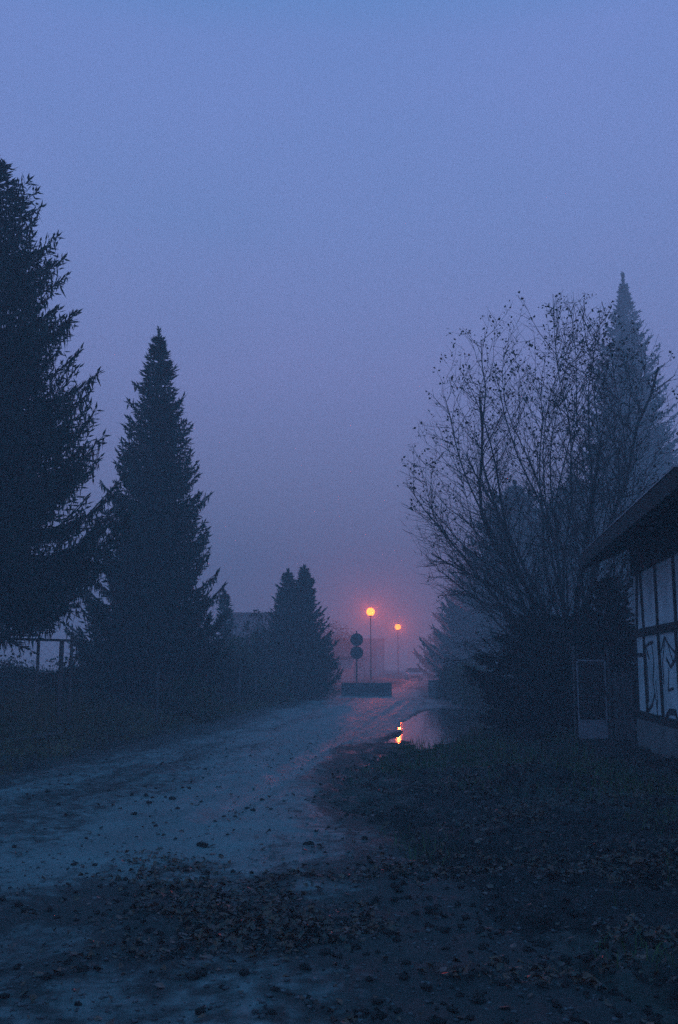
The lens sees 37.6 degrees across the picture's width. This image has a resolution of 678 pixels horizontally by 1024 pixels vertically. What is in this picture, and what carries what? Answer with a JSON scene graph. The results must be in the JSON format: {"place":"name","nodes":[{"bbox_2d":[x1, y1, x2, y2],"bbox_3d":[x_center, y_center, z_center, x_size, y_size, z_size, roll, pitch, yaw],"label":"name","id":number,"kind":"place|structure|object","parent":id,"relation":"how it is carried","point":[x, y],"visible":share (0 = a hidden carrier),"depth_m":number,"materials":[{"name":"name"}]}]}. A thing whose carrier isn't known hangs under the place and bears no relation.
{"place":"outdoors","nodes":[
{"label":"outdoors","id":0,"kind":"place"},
{"bbox_2d":[0,675,649,1023],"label":"road","id":1,"kind":"structure","parent":0,"point":[313,717],"depth_m":7.34,"materials":[{"name":"grey asphalt"}]},
{"bbox_2d":[196,841,209,847],"bbox_3d":[-1.232,3.005,8.979,0.121,0.099,0.107,0,-9,0],"label":"mud clod","id":2,"kind":"object","parent":1,"relation":"on","point":[202,844],"visible":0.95,"depth_m":8.96,"materials":[{"name":"soil"}]},
{"bbox_2d":[198,882,207,887],"bbox_3d":[-0.998,2.742,7.304,0.082,0.060,0.078,-5,-10,31],"label":"mud clod","id":3,"kind":"object","parent":1,"relation":"on","point":[201,884],"visible":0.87,"depth_m":7.29,"materials":[{"name":"soil"}]},
{"bbox_2d":[303,841,314,844],"bbox_3d":[-0.274,2.994,8.982,0.109,0.060,0.098,0,-9,0],"label":"mud clod","id":4,"kind":"object","parent":1,"relation":"on","point":[308,843],"visible":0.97,"depth_m":8.96,"materials":[{"name":"soil"}]},
{"bbox_2d":[0,742,677,1023],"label":"soil crumbs","id":5,"kind":"object","parent":1,"relation":"on","point":[479,998],"visible":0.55,"depth_m":6.33,"materials":[{"name":"brown soil"}]},
{"bbox_2d":[341,682,391,695],"bbox_3d":[1.500,9.658,54.162,2.738,0.766,0.574,0,-9,0],"label":"concrete barrier","id":6,"kind":"object","parent":1,"relation":"on","point":[366,689],"visible":0.87,"depth_m":53.99,"materials":[{"name":"grey concrete"}]},
{"bbox_2d":[367,900,379,905],"bbox_3d":[0.235,2.645,6.723,0.090,0.050,0.067,0,-9,0],"label":"mud clod","id":7,"kind":"object","parent":1,"relation":"on","point":[373,903],"visible":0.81,"depth_m":6.71,"materials":[{"name":"soil"}]},
{"bbox_2d":[405,668,422,679],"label":"parked car","id":8,"kind":"object","parent":1,"relation":"on","point":[413,673],"visible":0.98,"depth_m":115.29,"materials":[{"name":"paint"}]},
{"bbox_2d":[423,904,442,914],"bbox_3d":[0.615,2.614,6.514,0.128,0.089,0.125,0,-9,0],"label":"mud clod","id":9,"kind":"object","parent":1,"relation":"on","point":[434,909],"visible":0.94,"depth_m":6.49,"materials":[{"name":"soil"}]},
{"bbox_2d":[385,708,485,748],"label":"puddle","id":10,"kind":"object","parent":1,"relation":"on","point":[434,725],"visible":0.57,"depth_m":27.71,"materials":[{"name":"black liquid"}]},
{"bbox_2d":[0,670,677,1023],"bbox_3d":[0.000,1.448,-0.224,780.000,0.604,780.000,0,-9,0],"label":"ground","id":11,"kind":"structure","parent":0,"point":[641,991],"depth_m":9.39,"materials":[{"name":"green plant"}]},
{"bbox_2d":[0,649,48,702],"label":"bush","id":12,"kind":"object","parent":11,"relation":"on","point":[8,675],"visible":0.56,"depth_m":29.40,"materials":[{"name":"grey plant"}]},
{"bbox_2d":[4,659,66,690],"bbox_3d":[-18.475,9.949,60.994,5.761,2.174,4.133,0,-9,0],"label":"bush","id":13,"kind":"object","parent":11,"relation":"on","point":[32,668],"visible":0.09,"depth_m":61.07,"materials":[{"name":"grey plant"}]},
{"bbox_2d":[0,632,73,732],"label":"metal fence","id":14,"kind":"object","parent":11,"relation":"on","point":[60,671],"visible":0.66,"depth_m":21.69,"materials":[{"name":"grey metal"}]},
{"bbox_2d":[15,651,114,717],"bbox_3d":[-7.288,4.630,26.506,2.552,1.903,2.270,0,-9,0],"label":"bush","id":15,"kind":"object","parent":11,"relation":"on","point":[52,675],"visible":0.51,"depth_m":26.37,"materials":[{"name":"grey plant"}]},
{"bbox_2d":[0,158,138,656],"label":"spruce tree","id":16,"kind":"object","parent":11,"relation":"on","point":[35,590],"visible":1,"depth_m":21.94,"materials":[{"name":"green plant"}]},
{"bbox_2d":[67,642,91,692],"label":"bush","id":17,"kind":"object","parent":11,"relation":"on","point":[80,666],"visible":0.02,"depth_m":46.85,"materials":[{"name":"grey plant"}]},
{"bbox_2d":[62,326,236,711],"bbox_3d":[-6.054,0.110,32.455,5.440,12.849,5.691,0,-9,0],"label":"spruce tree","id":18,"kind":"object","parent":11,"relation":"on","point":[140,630],"visible":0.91,"depth_m":31.28,"materials":[{"name":"green plant"}]},
{"bbox_2d":[0,667,336,775],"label":"weeds","id":19,"kind":"object","parent":11,"relation":"on","point":[25,720],"visible":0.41,"depth_m":22.25,"materials":[{"name":"green plant"}]},
{"bbox_2d":[155,668,256,725],"bbox_3d":[-3.958,6.243,33.925,0.515,1.846,15.154,-1,-9,5],"label":"wire fence","id":20,"kind":"object","parent":11,"relation":"on","point":[157,689],"visible":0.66,"depth_m":30.49,"materials":[{"name":"grey wood"}]},
{"bbox_2d":[214,589,236,660],"bbox_3d":[-5.238,6.029,45.587,1.946,4.972,1.914,0,-9,0],"label":"young spruce","id":21,"kind":"object","parent":11,"relation":"on","point":[224,599],"visible":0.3,"depth_m":45.72,"materials":[{"name":"green plant"}]},
{"bbox_2d":[221,612,273,672],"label":"flat roofed building","id":22,"kind":"structure","parent":11,"relation":"on","point":[240,617],"depth_m":89.47,"materials":[{"name":"grey paint"}]},
{"bbox_2d":[233,606,288,695],"bbox_3d":[-3.956,6.542,46.600,2.932,4.419,2.206,4,-9,-22],"label":"bush","id":23,"kind":"object","parent":11,"relation":"on","point":[258,648],"visible":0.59,"depth_m":46.37,"materials":[{"name":"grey plant"}]},
{"bbox_2d":[258,568,307,696],"bbox_3d":[-2.776,6.128,50.755,3.778,6.619,3.913,7,-11,-38],"label":"conifer tree","id":24,"kind":"object","parent":11,"relation":"on","point":[285,590],"visible":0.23,"depth_m":50.39,"materials":[{"name":"green plant"}]},
{"bbox_2d":[262,564,343,698],"bbox_3d":[-1.644,5.890,49.540,4.236,6.690,4.044,6,-10,-33],"label":"conifer tree","id":25,"kind":"object","parent":11,"relation":"on","point":[313,671],"visible":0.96,"depth_m":48.95,"materials":[{"name":"green plant"}]},
{"bbox_2d":[297,652,340,698],"bbox_3d":[-1.010,8.160,50.523,2.251,2.700,2.047,0,-9,0],"label":"bush","id":26,"kind":"object","parent":11,"relation":"on","point":[326,693],"visible":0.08,"depth_m":50.12,"materials":[{"name":"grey plant"}]},
{"bbox_2d":[0,727,677,1023],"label":"leaf litter","id":27,"kind":"object","parent":11,"relation":"on","point":[172,910],"visible":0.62,"depth_m":7.02,"materials":[{"name":"brown plant"}]},
{"bbox_2d":[0,817,677,1023],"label":"gravel","id":28,"kind":"structure","parent":11,"relation":"on","point":[17,1001],"depth_m":5.44,"materials":[{"name":"grey gravel"}]},
{"bbox_2d":[314,620,366,677],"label":"distant tree","id":29,"kind":"object","parent":11,"relation":"on","point":[345,647],"visible":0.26,"depth_m":125.66,"materials":[{"name":"grey plant"}]},
{"bbox_2d":[328,656,353,681],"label":"shed","id":30,"kind":"structure","parent":11,"relation":"on","point":[347,664],"depth_m":96.78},
{"bbox_2d":[331,662,340,680],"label":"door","id":31,"kind":"structure","parent":30,"relation":"in","point":[339,666],"depth_m":96.71,"materials":[{"name":"grey"}]},
{"bbox_2d":[350,631,362,682],"bbox_3d":[1.020,8.810,57.318,0.740,3.919,0.118,1,-9,-4],"label":"sign post","id":32,"kind":"object","parent":11,"relation":"on","point":[356,640],"visible":0.96,"depth_m":57.41,"materials":[{"name":"grey metal"}]},
{"bbox_2d":[332,638,385,672],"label":"warehouse","id":33,"kind":"structure","parent":11,"relation":"on","point":[377,656],"depth_m":202.85,"materials":[{"name":"grey paint"}]},
{"bbox_2d":[367,607,374,681],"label":"street lamp","id":34,"kind":"object","parent":11,"relation":"on","point":[370,611],"visible":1,"depth_m":96.28,"materials":[{"name":"black metal"}]},
{"bbox_2d":[395,624,400,678],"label":"street lamp","id":35,"kind":"object","parent":11,"relation":"on","point":[397,627],"visible":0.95,"depth_m":133.85,"materials":[{"name":"black metal"}]},
{"bbox_2d":[428,680,454,695],"bbox_3d":[5.825,9.418,53.186,2.108,0.902,0.571,-1,-9,5],"label":"concrete barrier","id":36,"kind":"object","parent":11,"relation":"on","point":[431,690],"visible":0.21,"depth_m":53.09,"materials":[{"name":"grey concrete"}]},
{"bbox_2d":[411,561,482,679],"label":"fogged spruce","id":37,"kind":"object","parent":11,"relation":"on","point":[436,641],"visible":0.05,"depth_m":110.86,"materials":[{"name":"green plant"}]},
{"bbox_2d":[432,658,474,698],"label":"bush","id":38,"kind":"object","parent":11,"relation":"on","point":[442,690],"visible":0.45,"depth_m":49.18,"materials":[{"name":"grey plant"}]},
{"bbox_2d":[445,660,485,705],"bbox_3d":[5.741,7.282,42.495,2.606,2.153,2.115,8,-12,-43],"label":"bush","id":39,"kind":"object","parent":11,"relation":"on","point":[461,681],"visible":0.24,"depth_m":42.18,"materials":[{"name":"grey plant"}]},
{"bbox_2d":[459,663,513,709],"bbox_3d":[6.101,6.479,37.500,3.265,2.109,2.912,0,-9,0],"label":"bush","id":40,"kind":"object","parent":11,"relation":"on","point":[473,698],"visible":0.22,"depth_m":37.12,"materials":[{"name":"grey plant"}]},
{"bbox_2d":[419,481,602,677],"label":"fogged spruce","id":41,"kind":"object","parent":11,"relation":"on","point":[464,627],"visible":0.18,"depth_m":76.02,"materials":[{"name":"green plant"}]},
{"bbox_2d":[397,291,677,731],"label":"bare tree","id":42,"kind":"object","parent":11,"relation":"on","point":[536,605],"visible":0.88,"depth_m":23.67,"materials":[{"name":"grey plant"}]},
{"bbox_2d":[462,612,633,737],"bbox_3d":[4.978,3.755,23.284,4.243,2.924,4.473,0,-9,0],"label":"layered shrub","id":43,"kind":"object","parent":11,"relation":"on","point":[527,696],"visible":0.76,"depth_m":22.32,"materials":[{"name":"green plant"}]},
{"bbox_2d":[536,477,634,667],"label":"fogged spruce","id":44,"kind":"object","parent":11,"relation":"on","point":[624,571],"visible":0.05,"depth_m":80.33,"materials":[{"name":"green plant"}]},
{"bbox_2d":[543,573,636,733],"bbox_3d":[6.262,3.249,22.936,2.848,3.687,3.017,5,-10,-31],"label":"layered shrub","id":45,"kind":"object","parent":11,"relation":"on","point":[621,651],"visible":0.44,"depth_m":22.41,"materials":[{"name":"green plant"}]},
{"bbox_2d":[571,646,612,741],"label":"wire gate","id":46,"kind":"structure","parent":11,"relation":"on","point":[592,729],"depth_m":20.39,"materials":[{"name":"metal"}]},
{"bbox_2d":[563,272,677,623],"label":"fogged spruce","id":47,"kind":"object","parent":11,"relation":"on","point":[625,304],"visible":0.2,"depth_m":93.25,"materials":[{"name":"green plant"}]},
{"bbox_2d":[577,465,677,758],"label":"half timbered house","id":48,"kind":"structure","parent":11,"relation":"on","point":[643,528],"depth_m":16.43,"materials":[{"name":"white paint"}]},
{"bbox_2d":[0,0,677,670],"label":"sky","id":49,"kind":"structure","parent":0,"point":[304,198],"materials":[{"name":"blue"}]}
]}

